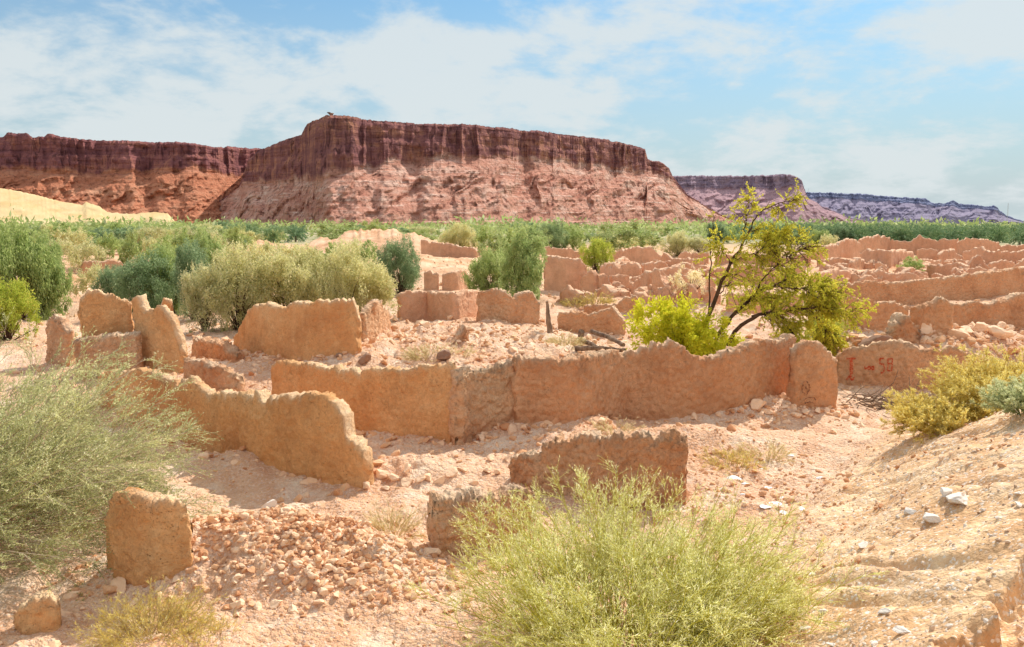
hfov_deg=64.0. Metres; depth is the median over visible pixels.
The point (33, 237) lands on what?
scrub bush
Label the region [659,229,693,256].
tamarisk bush
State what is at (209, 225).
scrub bush
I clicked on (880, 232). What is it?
date palm
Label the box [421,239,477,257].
mud wall
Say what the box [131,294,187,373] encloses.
mud wall
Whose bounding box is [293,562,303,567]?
mud clod
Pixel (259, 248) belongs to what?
scrub bush
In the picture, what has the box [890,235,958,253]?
mud wall
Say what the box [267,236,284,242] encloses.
scrub bush
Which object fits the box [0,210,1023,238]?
woods
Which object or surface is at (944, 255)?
mud wall
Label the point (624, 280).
mud wall
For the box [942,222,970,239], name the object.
date palm
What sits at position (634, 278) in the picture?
wall stub
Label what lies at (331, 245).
scrub bush
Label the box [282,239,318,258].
scrub bush
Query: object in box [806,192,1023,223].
mesa hill
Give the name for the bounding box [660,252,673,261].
mud wall
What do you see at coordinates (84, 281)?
scrub bush
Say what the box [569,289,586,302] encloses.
wall stub
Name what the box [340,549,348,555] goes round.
mud clod
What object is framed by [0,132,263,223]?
escarpment hill
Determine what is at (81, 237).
scrub bush
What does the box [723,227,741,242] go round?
scrub bush
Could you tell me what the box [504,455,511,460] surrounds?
mud rubble block
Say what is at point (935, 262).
wall stub
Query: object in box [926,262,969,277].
mud wall
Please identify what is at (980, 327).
mud rubble block
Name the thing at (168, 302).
wall stub
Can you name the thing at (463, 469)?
mud rubble block
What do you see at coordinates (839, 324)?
desert bush
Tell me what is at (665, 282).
wall stub
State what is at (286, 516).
rubble
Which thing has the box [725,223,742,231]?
scrub bush
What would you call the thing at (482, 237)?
scrub bush
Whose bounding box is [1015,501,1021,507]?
stone
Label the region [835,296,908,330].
mud wall
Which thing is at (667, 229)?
scrub bush
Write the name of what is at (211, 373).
mud wall
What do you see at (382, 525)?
grass tuft
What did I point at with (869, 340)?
boulder
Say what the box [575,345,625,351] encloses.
fallen log
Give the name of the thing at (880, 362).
mud wall
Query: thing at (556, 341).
grass tuft
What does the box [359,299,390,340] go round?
wall stub
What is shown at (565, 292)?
wall stub
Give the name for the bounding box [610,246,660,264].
mud wall
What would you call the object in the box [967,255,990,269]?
mud wall
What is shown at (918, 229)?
date palm
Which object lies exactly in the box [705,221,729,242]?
desert tree
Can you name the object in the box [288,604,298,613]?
mud clod
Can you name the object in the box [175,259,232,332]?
tamarisk bush
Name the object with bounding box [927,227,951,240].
date palm
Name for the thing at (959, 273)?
wall stub
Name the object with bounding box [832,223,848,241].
desert tree
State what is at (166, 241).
scrub bush
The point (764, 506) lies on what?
pale flake
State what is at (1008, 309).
mud wall
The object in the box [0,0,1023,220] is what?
sky
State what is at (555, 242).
desert tree
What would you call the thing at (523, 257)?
willow bush
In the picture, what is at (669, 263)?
mud wall
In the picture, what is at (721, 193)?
mesa hill
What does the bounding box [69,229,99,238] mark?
scrub bush
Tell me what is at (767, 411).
mud rubble block
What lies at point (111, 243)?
scrub bush
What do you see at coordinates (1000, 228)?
date palm
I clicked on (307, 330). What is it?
mud wall
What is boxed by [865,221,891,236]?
date palm
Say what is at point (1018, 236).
date palm
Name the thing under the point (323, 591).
mud clod
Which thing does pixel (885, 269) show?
wall stub
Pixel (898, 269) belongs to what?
wall stub
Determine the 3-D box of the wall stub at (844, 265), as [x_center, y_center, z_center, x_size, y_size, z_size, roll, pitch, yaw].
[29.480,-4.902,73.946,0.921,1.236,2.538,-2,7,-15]
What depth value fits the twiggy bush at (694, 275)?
44.65 m
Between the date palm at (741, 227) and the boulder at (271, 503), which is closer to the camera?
the boulder at (271, 503)
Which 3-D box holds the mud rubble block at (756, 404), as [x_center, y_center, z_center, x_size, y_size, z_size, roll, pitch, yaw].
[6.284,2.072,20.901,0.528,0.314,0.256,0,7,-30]
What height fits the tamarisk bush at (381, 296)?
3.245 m
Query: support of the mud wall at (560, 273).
on the ground
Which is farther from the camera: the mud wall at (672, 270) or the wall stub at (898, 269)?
the wall stub at (898, 269)
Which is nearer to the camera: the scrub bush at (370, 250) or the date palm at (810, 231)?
the scrub bush at (370, 250)
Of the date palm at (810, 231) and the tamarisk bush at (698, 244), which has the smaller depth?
the tamarisk bush at (698, 244)
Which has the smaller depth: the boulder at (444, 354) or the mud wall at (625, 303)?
the boulder at (444, 354)
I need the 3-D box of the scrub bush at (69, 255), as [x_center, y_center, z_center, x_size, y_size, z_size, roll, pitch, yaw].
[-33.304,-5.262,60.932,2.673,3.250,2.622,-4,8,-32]
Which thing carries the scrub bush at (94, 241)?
on the ground
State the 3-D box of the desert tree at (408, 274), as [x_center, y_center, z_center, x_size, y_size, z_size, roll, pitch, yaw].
[-7.529,-4.075,54.943,3.533,4.623,3.788,2,7,14]
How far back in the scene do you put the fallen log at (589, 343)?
28.22 m
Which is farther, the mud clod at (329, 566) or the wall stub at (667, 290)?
the wall stub at (667, 290)
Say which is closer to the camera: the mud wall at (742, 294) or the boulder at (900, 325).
the boulder at (900, 325)
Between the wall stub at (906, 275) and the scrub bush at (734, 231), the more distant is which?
the scrub bush at (734, 231)
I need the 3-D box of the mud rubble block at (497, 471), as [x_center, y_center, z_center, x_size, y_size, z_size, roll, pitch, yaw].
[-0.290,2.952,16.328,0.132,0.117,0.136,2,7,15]
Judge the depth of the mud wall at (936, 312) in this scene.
27.88 m
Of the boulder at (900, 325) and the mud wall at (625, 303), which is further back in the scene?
the mud wall at (625, 303)
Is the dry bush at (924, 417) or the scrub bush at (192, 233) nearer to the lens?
the dry bush at (924, 417)
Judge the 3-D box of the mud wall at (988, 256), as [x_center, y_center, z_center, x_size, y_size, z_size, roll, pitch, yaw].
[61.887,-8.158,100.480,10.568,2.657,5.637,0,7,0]
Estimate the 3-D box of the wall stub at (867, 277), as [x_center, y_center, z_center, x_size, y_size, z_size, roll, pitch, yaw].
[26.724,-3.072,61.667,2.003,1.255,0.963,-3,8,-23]
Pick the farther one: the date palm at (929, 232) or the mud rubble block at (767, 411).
the date palm at (929, 232)
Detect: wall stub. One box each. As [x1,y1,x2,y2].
[13,590,61,634]
[45,314,75,366]
[104,487,192,585]
[161,297,172,310]
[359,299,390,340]
[455,324,468,341]
[560,285,585,302]
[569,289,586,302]
[582,290,593,296]
[594,284,620,297]
[604,263,621,276]
[612,281,620,287]
[614,288,630,296]
[615,256,639,263]
[617,285,629,291]
[630,274,641,281]
[631,291,652,303]
[633,286,653,295]
[657,285,675,303]
[659,269,667,276]
[661,278,670,285]
[674,262,694,270]
[676,283,704,299]
[688,283,697,303]
[695,265,709,269]
[700,286,720,303]
[701,267,714,277]
[819,262,830,269]
[831,263,848,267]
[832,264,846,269]
[837,277,850,284]
[849,257,872,269]
[850,272,859,283]
[856,275,877,281]
[859,269,882,281]
[875,262,886,269]
[878,266,888,271]
[894,267,906,273]
[896,272,924,280]
[912,270,927,277]
[922,259,941,264]
[931,273,942,277]
[943,258,956,264]
[951,267,963,274]
[952,271,965,275]
[957,259,968,263]
[962,266,985,273]
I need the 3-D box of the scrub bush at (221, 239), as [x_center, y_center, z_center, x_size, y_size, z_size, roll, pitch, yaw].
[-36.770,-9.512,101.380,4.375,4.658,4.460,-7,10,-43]
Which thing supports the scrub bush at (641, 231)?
on the ground
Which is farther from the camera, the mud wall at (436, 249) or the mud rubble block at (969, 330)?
the mud wall at (436, 249)
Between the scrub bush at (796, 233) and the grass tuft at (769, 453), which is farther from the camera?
the scrub bush at (796, 233)
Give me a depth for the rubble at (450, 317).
36.88 m
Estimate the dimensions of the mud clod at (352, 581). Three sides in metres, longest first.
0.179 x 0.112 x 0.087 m
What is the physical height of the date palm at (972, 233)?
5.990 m
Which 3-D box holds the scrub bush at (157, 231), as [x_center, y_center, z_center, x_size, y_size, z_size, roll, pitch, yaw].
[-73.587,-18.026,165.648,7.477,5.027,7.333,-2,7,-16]
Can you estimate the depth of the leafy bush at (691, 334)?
25.23 m
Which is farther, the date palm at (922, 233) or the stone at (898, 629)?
the date palm at (922, 233)
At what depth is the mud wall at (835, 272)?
61.78 m
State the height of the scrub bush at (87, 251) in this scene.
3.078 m
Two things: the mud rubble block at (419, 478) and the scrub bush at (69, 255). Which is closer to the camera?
the mud rubble block at (419, 478)
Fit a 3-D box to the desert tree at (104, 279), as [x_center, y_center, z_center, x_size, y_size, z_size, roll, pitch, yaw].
[-23.312,-2.293,48.477,3.001,2.667,2.936,7,10,44]
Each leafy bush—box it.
[622,291,740,356]
[717,331,744,350]
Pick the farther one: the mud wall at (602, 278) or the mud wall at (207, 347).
the mud wall at (602, 278)
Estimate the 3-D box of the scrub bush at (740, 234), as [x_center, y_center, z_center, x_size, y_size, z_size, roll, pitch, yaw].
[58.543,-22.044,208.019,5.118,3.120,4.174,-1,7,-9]
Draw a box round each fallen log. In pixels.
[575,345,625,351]
[581,338,597,345]
[590,329,624,346]
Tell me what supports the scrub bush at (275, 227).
on the ground
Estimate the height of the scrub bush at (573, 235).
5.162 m
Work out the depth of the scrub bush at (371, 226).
126.61 m
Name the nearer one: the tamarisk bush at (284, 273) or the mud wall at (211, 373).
the mud wall at (211, 373)
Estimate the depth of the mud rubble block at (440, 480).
15.80 m
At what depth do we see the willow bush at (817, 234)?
163.84 m
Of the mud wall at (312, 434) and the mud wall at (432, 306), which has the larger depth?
the mud wall at (432, 306)
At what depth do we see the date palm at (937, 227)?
211.03 m
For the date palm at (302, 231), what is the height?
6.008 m
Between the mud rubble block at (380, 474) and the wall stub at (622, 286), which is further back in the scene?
the wall stub at (622, 286)
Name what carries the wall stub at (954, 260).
on the ground
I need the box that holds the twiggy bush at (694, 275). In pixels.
[668,262,708,296]
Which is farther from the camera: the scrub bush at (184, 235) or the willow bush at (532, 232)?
the willow bush at (532, 232)
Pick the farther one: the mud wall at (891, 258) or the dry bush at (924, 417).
the mud wall at (891, 258)
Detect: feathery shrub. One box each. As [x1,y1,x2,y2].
[0,306,205,498]
[0,325,231,603]
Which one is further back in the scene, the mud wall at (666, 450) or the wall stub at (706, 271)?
the wall stub at (706, 271)
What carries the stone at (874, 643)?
on the ground
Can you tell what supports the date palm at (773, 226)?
on the ground
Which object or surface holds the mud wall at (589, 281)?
on the ground
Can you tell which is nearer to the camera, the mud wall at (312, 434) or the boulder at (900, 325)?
the mud wall at (312, 434)
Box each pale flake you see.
[727,475,740,479]
[760,505,770,508]
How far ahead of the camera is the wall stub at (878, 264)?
75.28 m
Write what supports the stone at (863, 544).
on the ground
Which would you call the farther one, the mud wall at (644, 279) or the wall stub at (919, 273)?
the wall stub at (919, 273)
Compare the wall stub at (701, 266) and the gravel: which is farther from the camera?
the wall stub at (701, 266)
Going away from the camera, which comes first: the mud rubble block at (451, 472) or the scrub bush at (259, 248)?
the mud rubble block at (451, 472)
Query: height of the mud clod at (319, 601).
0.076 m
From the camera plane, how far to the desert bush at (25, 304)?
34.04 m
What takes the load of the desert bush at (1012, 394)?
on the ground
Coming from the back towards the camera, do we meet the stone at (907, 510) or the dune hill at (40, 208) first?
the dune hill at (40, 208)
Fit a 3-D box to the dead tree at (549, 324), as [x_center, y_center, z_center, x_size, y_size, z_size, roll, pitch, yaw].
[1.438,-0.040,30.722,0.353,1.618,0.262,0,7,0]
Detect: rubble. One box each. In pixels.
[0,296,1023,646]
[11,256,1023,347]
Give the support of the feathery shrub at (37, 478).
on the ground
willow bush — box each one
[0,204,66,320]
[15,229,73,317]
[138,234,189,313]
[183,225,239,291]
[459,241,515,293]
[494,223,547,299]
[511,224,552,250]
[807,229,832,245]
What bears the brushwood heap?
on the ground
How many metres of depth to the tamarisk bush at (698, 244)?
108.63 m
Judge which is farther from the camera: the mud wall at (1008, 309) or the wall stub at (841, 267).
the wall stub at (841, 267)
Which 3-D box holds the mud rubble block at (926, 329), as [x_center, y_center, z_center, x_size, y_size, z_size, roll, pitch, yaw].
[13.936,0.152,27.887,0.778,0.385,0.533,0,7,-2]
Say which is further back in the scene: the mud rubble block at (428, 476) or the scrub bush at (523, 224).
the scrub bush at (523, 224)
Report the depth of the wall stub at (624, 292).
48.71 m
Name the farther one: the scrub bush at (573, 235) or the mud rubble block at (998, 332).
the scrub bush at (573, 235)
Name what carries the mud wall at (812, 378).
on the ground
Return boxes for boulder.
[261,499,276,508]
[358,352,370,364]
[436,349,450,359]
[858,335,892,345]
[885,312,921,343]
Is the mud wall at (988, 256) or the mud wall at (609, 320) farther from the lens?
the mud wall at (988, 256)
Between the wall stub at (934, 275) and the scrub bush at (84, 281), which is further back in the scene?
the wall stub at (934, 275)
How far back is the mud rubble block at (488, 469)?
16.32 m
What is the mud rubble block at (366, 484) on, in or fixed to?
on the ground
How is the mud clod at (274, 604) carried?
on the rubble at (286, 516)
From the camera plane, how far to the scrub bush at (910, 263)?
72.12 m
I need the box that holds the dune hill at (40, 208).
[0,188,173,225]
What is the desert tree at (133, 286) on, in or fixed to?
on the ground
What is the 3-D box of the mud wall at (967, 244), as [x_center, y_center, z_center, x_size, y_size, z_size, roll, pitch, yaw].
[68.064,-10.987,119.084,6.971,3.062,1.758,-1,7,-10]
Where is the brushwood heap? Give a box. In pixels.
[839,370,933,417]
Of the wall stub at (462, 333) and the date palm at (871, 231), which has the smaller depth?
the wall stub at (462, 333)
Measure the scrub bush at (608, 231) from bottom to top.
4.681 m
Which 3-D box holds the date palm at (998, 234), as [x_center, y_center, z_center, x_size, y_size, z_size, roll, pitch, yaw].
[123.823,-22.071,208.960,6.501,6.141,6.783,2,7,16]
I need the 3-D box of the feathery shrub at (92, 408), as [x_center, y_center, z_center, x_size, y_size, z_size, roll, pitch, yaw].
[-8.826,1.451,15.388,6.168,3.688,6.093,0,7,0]
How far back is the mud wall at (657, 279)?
46.37 m
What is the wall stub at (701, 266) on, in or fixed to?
on the ground
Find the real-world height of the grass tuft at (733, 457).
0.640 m
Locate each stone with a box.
[858,541,867,547]
[870,640,877,646]
[878,608,891,613]
[892,625,910,633]
[903,507,915,514]
[922,512,940,522]
[940,487,952,496]
[945,492,967,505]
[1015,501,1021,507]
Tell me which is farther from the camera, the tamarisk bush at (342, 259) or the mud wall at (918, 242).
the mud wall at (918, 242)
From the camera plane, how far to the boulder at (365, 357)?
24.30 m
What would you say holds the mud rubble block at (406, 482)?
on the ground
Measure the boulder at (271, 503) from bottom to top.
0.230 m
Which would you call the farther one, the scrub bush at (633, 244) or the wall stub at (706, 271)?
the scrub bush at (633, 244)
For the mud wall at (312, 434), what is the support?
on the ground
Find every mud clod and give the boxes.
[234,573,242,580]
[253,601,261,609]
[270,600,282,608]
[278,571,284,576]
[281,539,290,545]
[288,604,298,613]
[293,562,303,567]
[307,571,317,578]
[313,599,323,603]
[319,587,328,595]
[324,563,333,571]
[331,558,338,563]
[333,591,338,597]
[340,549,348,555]
[346,578,357,584]
[363,591,371,596]
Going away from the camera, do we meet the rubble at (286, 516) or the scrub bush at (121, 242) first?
the rubble at (286, 516)
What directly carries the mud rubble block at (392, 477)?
on the ground
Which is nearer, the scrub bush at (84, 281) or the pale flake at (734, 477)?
the pale flake at (734, 477)
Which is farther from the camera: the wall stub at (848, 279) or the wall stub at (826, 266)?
the wall stub at (826, 266)
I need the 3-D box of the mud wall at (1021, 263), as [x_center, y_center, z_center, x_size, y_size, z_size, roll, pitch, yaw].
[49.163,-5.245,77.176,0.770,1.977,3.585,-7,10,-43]
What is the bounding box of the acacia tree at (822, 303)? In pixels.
[670,178,879,356]
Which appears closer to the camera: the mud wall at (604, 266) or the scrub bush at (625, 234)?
the mud wall at (604, 266)
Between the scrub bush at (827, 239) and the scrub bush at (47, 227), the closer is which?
the scrub bush at (827, 239)
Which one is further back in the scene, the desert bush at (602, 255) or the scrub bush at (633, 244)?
the scrub bush at (633, 244)
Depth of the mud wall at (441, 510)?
12.20 m
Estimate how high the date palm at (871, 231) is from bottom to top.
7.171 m
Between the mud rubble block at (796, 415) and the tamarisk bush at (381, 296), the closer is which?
the mud rubble block at (796, 415)
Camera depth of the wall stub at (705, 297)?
44.15 m
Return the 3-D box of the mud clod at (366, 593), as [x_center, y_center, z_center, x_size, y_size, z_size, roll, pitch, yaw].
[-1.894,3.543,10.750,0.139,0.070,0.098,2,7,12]
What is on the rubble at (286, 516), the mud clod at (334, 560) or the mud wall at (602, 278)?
the mud clod at (334, 560)
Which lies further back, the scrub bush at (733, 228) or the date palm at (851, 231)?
the scrub bush at (733, 228)
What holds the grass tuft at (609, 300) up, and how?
on the ground
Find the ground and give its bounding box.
[0,224,1023,646]
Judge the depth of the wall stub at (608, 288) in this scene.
49.71 m
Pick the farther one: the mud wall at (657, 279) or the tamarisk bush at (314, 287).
the mud wall at (657, 279)
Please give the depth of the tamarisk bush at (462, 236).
107.32 m
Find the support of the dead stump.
on the ground
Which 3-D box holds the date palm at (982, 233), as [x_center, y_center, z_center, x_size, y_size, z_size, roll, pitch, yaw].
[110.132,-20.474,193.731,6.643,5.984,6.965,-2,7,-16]
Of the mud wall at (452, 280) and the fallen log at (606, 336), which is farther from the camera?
the mud wall at (452, 280)
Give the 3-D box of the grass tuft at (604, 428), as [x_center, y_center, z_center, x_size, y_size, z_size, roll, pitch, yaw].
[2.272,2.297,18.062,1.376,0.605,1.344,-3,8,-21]
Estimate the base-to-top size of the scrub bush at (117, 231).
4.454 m
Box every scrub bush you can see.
[20,231,38,248]
[38,222,71,233]
[42,221,103,240]
[46,231,82,268]
[50,223,94,256]
[68,257,113,296]
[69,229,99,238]
[71,239,110,270]
[76,235,104,251]
[86,226,112,237]
[92,226,131,239]
[95,231,123,258]
[104,222,127,230]
[117,226,152,266]
[119,238,139,252]
[120,225,150,243]
[130,222,167,244]
[140,232,162,258]
[155,235,180,255]
[170,227,194,248]
[171,228,180,237]
[179,221,226,234]
[187,224,221,238]
[198,225,227,238]
[209,229,233,255]
[212,227,254,240]
[214,219,234,226]
[223,222,253,255]
[230,221,262,235]
[238,229,261,239]
[246,235,285,262]
[261,225,286,235]
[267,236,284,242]
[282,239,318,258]
[307,219,362,239]
[320,240,340,266]
[354,239,382,267]
[362,218,386,230]
[388,226,410,232]
[409,225,440,235]
[410,228,437,239]
[473,225,497,250]
[477,228,509,258]
[496,228,521,246]
[510,220,537,229]
[560,224,586,250]
[571,228,591,241]
[590,226,616,239]
[592,218,665,251]
[610,233,661,249]
[634,227,650,241]
[640,225,666,234]
[658,223,677,235]
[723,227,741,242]
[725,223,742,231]
[732,231,750,241]
[786,231,805,241]
[819,231,839,245]
[895,256,925,270]
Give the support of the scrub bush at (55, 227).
on the ground
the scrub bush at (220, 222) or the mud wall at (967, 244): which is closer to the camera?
the mud wall at (967, 244)
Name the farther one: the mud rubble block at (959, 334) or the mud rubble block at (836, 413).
the mud rubble block at (959, 334)
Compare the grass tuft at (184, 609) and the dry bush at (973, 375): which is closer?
the grass tuft at (184, 609)
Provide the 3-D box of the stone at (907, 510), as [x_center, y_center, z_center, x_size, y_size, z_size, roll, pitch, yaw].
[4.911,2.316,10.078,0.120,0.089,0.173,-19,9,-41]
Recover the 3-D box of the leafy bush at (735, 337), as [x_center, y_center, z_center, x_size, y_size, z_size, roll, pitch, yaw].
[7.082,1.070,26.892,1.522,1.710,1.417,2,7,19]
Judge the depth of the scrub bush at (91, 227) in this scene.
176.89 m
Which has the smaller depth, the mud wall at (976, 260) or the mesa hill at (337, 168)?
the mud wall at (976, 260)
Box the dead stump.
[578,329,584,338]
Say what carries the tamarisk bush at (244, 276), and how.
on the ground
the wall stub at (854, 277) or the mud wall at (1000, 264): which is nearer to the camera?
the wall stub at (854, 277)
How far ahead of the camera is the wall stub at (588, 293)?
45.13 m
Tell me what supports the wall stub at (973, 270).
on the ground
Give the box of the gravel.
[743,414,1023,646]
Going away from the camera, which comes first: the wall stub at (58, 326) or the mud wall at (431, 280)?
the wall stub at (58, 326)
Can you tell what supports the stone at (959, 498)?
on the ground
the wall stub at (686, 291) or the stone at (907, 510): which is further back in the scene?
the wall stub at (686, 291)
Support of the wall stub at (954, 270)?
on the ground
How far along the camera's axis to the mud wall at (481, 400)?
18.41 m
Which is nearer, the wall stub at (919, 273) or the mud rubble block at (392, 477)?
the mud rubble block at (392, 477)
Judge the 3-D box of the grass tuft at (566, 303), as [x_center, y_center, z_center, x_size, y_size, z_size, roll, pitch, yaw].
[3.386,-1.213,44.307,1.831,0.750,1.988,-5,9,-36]
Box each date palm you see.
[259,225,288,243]
[283,225,307,241]
[287,224,308,239]
[737,225,755,238]
[761,220,792,242]
[798,224,820,243]
[806,222,827,242]
[838,221,864,240]
[847,224,870,241]
[860,222,881,234]
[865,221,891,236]
[868,221,894,239]
[885,223,915,240]
[886,226,910,241]
[890,226,916,241]
[896,220,925,237]
[901,222,927,240]
[911,226,932,240]
[917,225,935,239]
[922,222,944,238]
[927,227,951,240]
[937,226,964,240]
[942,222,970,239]
[959,226,990,239]
[963,224,992,238]
[965,226,993,238]
[987,223,1009,242]
[987,226,1009,242]
[988,223,1013,238]
[1005,229,1023,241]
[1007,228,1023,244]
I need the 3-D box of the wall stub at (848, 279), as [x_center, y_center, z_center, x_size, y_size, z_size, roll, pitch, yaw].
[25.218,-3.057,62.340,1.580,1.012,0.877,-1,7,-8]
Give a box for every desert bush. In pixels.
[0,274,43,340]
[577,236,615,271]
[801,310,848,343]
[969,373,1023,415]
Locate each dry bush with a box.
[879,379,1001,444]
[915,343,1023,412]
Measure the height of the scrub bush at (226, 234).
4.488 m
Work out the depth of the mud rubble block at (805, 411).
20.48 m
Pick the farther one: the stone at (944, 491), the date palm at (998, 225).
the date palm at (998, 225)
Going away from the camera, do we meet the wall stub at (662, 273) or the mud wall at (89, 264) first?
the wall stub at (662, 273)
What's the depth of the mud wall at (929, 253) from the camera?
98.24 m
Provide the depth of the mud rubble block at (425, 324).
30.25 m
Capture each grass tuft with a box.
[67,574,227,646]
[144,606,243,646]
[362,497,429,541]
[398,342,452,361]
[442,342,477,356]
[540,329,589,349]
[556,294,588,307]
[576,292,617,304]
[587,414,647,436]
[696,443,768,474]
[731,434,796,465]
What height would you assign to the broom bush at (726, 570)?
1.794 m
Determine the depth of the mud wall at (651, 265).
61.89 m
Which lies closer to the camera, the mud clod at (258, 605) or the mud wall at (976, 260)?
the mud clod at (258, 605)
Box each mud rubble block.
[363,481,369,488]
[375,469,388,478]
[386,472,401,481]
[401,478,413,486]
[404,463,410,473]
[415,475,425,482]
[420,321,429,327]
[424,473,430,481]
[433,476,444,483]
[446,469,457,476]
[458,467,466,471]
[469,480,478,485]
[483,465,491,472]
[487,454,494,460]
[494,469,500,473]
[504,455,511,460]
[508,346,517,351]
[750,399,766,410]
[764,409,773,413]
[790,412,801,417]
[802,409,809,414]
[833,411,840,415]
[920,323,932,333]
[947,329,970,339]
[960,325,973,333]
[973,322,989,331]
[987,325,1014,338]
[997,321,1006,328]
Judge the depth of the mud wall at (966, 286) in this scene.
49.63 m
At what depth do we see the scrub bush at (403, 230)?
271.39 m
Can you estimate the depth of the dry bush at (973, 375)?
15.39 m
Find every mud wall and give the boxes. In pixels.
[73,330,143,379]
[77,289,133,337]
[80,259,123,276]
[96,367,374,488]
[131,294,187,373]
[183,357,245,391]
[191,333,244,362]
[233,297,361,360]
[271,359,456,442]
[396,289,478,322]
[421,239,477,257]
[424,270,438,290]
[426,483,535,555]
[442,269,468,290]
[448,358,514,444]
[476,288,540,324]
[508,426,688,510]
[511,333,796,424]
[543,255,586,291]
[544,246,587,265]
[557,305,625,334]
[579,270,597,292]
[583,295,641,313]
[597,273,611,288]
[600,262,615,273]
[609,274,629,287]
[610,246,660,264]
[622,262,641,276]
[628,270,651,293]
[641,260,667,272]
[652,267,665,295]
[658,265,687,276]
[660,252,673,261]
[665,257,703,266]
[668,275,715,291]
[678,251,708,263]
[714,264,805,284]
[715,253,810,266]
[725,288,802,313]
[786,339,837,408]
[808,238,859,259]
[812,267,858,284]
[817,257,852,266]
[826,267,1023,305]
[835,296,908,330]
[835,338,991,391]
[858,234,889,252]
[860,248,913,267]
[861,267,927,281]
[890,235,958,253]
[909,296,953,335]
[916,248,937,260]
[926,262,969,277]
[936,248,962,263]
[952,292,1023,327]
[956,237,998,255]
[963,246,1023,263]
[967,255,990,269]
[988,259,1014,269]
[999,244,1023,251]
[1013,259,1023,266]
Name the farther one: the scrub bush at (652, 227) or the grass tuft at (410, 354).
the scrub bush at (652, 227)
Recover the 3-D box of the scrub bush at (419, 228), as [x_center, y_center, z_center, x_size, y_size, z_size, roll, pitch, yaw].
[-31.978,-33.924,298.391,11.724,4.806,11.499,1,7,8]
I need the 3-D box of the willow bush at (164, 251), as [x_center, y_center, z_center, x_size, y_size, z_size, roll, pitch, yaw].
[-18.853,-2.557,44.978,3.444,4.746,3.561,-5,8,-34]
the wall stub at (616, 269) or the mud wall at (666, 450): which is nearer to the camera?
the mud wall at (666, 450)
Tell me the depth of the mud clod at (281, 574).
10.85 m
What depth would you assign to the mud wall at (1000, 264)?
80.31 m
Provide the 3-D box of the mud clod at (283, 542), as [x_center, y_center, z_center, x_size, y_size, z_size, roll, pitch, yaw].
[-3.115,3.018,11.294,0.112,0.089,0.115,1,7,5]
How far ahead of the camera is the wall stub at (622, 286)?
51.86 m
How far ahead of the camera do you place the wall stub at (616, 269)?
63.12 m
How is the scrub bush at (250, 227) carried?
on the ground
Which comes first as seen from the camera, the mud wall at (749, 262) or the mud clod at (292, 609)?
the mud clod at (292, 609)
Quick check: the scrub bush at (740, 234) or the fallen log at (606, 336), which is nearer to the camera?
the fallen log at (606, 336)
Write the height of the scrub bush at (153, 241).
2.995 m
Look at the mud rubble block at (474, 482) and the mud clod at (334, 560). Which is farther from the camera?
the mud rubble block at (474, 482)
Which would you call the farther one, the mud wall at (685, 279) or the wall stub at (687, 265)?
the wall stub at (687, 265)
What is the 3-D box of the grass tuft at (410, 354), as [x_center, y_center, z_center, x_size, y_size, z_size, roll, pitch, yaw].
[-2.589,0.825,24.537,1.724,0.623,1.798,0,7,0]
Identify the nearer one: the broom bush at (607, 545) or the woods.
the broom bush at (607, 545)
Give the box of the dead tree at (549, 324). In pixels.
[546,301,552,332]
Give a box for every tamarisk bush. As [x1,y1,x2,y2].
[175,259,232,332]
[195,239,278,331]
[231,237,327,317]
[289,260,346,301]
[292,236,401,319]
[357,260,394,307]
[438,222,478,247]
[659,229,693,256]
[690,235,712,253]
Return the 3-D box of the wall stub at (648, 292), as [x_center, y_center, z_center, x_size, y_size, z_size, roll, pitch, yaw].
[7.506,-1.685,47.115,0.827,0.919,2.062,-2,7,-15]
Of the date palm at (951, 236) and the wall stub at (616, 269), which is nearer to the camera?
the wall stub at (616, 269)
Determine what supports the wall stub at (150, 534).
on the ground
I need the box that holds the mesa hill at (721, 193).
[673,174,870,224]
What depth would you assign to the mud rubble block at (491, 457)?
16.95 m
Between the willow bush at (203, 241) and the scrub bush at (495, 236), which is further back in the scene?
the scrub bush at (495, 236)
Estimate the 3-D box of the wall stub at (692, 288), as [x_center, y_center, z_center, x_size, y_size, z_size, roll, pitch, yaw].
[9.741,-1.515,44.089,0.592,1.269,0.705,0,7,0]
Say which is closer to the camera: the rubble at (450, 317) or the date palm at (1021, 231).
the rubble at (450, 317)
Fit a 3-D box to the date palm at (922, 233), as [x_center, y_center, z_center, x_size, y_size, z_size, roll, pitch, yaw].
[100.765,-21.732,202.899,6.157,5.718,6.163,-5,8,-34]
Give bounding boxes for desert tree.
[88,263,124,296]
[110,245,183,315]
[172,238,213,319]
[374,228,422,293]
[536,217,569,248]
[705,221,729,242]
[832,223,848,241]
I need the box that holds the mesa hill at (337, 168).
[219,115,749,226]
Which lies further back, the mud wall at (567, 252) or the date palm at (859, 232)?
the date palm at (859, 232)
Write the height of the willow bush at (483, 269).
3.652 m
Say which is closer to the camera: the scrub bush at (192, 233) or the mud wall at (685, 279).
the mud wall at (685, 279)
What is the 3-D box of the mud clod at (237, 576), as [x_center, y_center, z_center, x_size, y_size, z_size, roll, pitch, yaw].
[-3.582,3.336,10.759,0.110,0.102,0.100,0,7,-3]
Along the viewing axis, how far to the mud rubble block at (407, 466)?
15.84 m
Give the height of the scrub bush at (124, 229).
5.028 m
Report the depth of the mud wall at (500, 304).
38.72 m
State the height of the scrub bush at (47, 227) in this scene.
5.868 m
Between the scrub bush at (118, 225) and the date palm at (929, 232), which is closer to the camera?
the date palm at (929, 232)
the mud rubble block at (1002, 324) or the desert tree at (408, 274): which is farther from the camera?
the desert tree at (408, 274)
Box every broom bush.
[392,452,890,646]
[610,497,846,646]

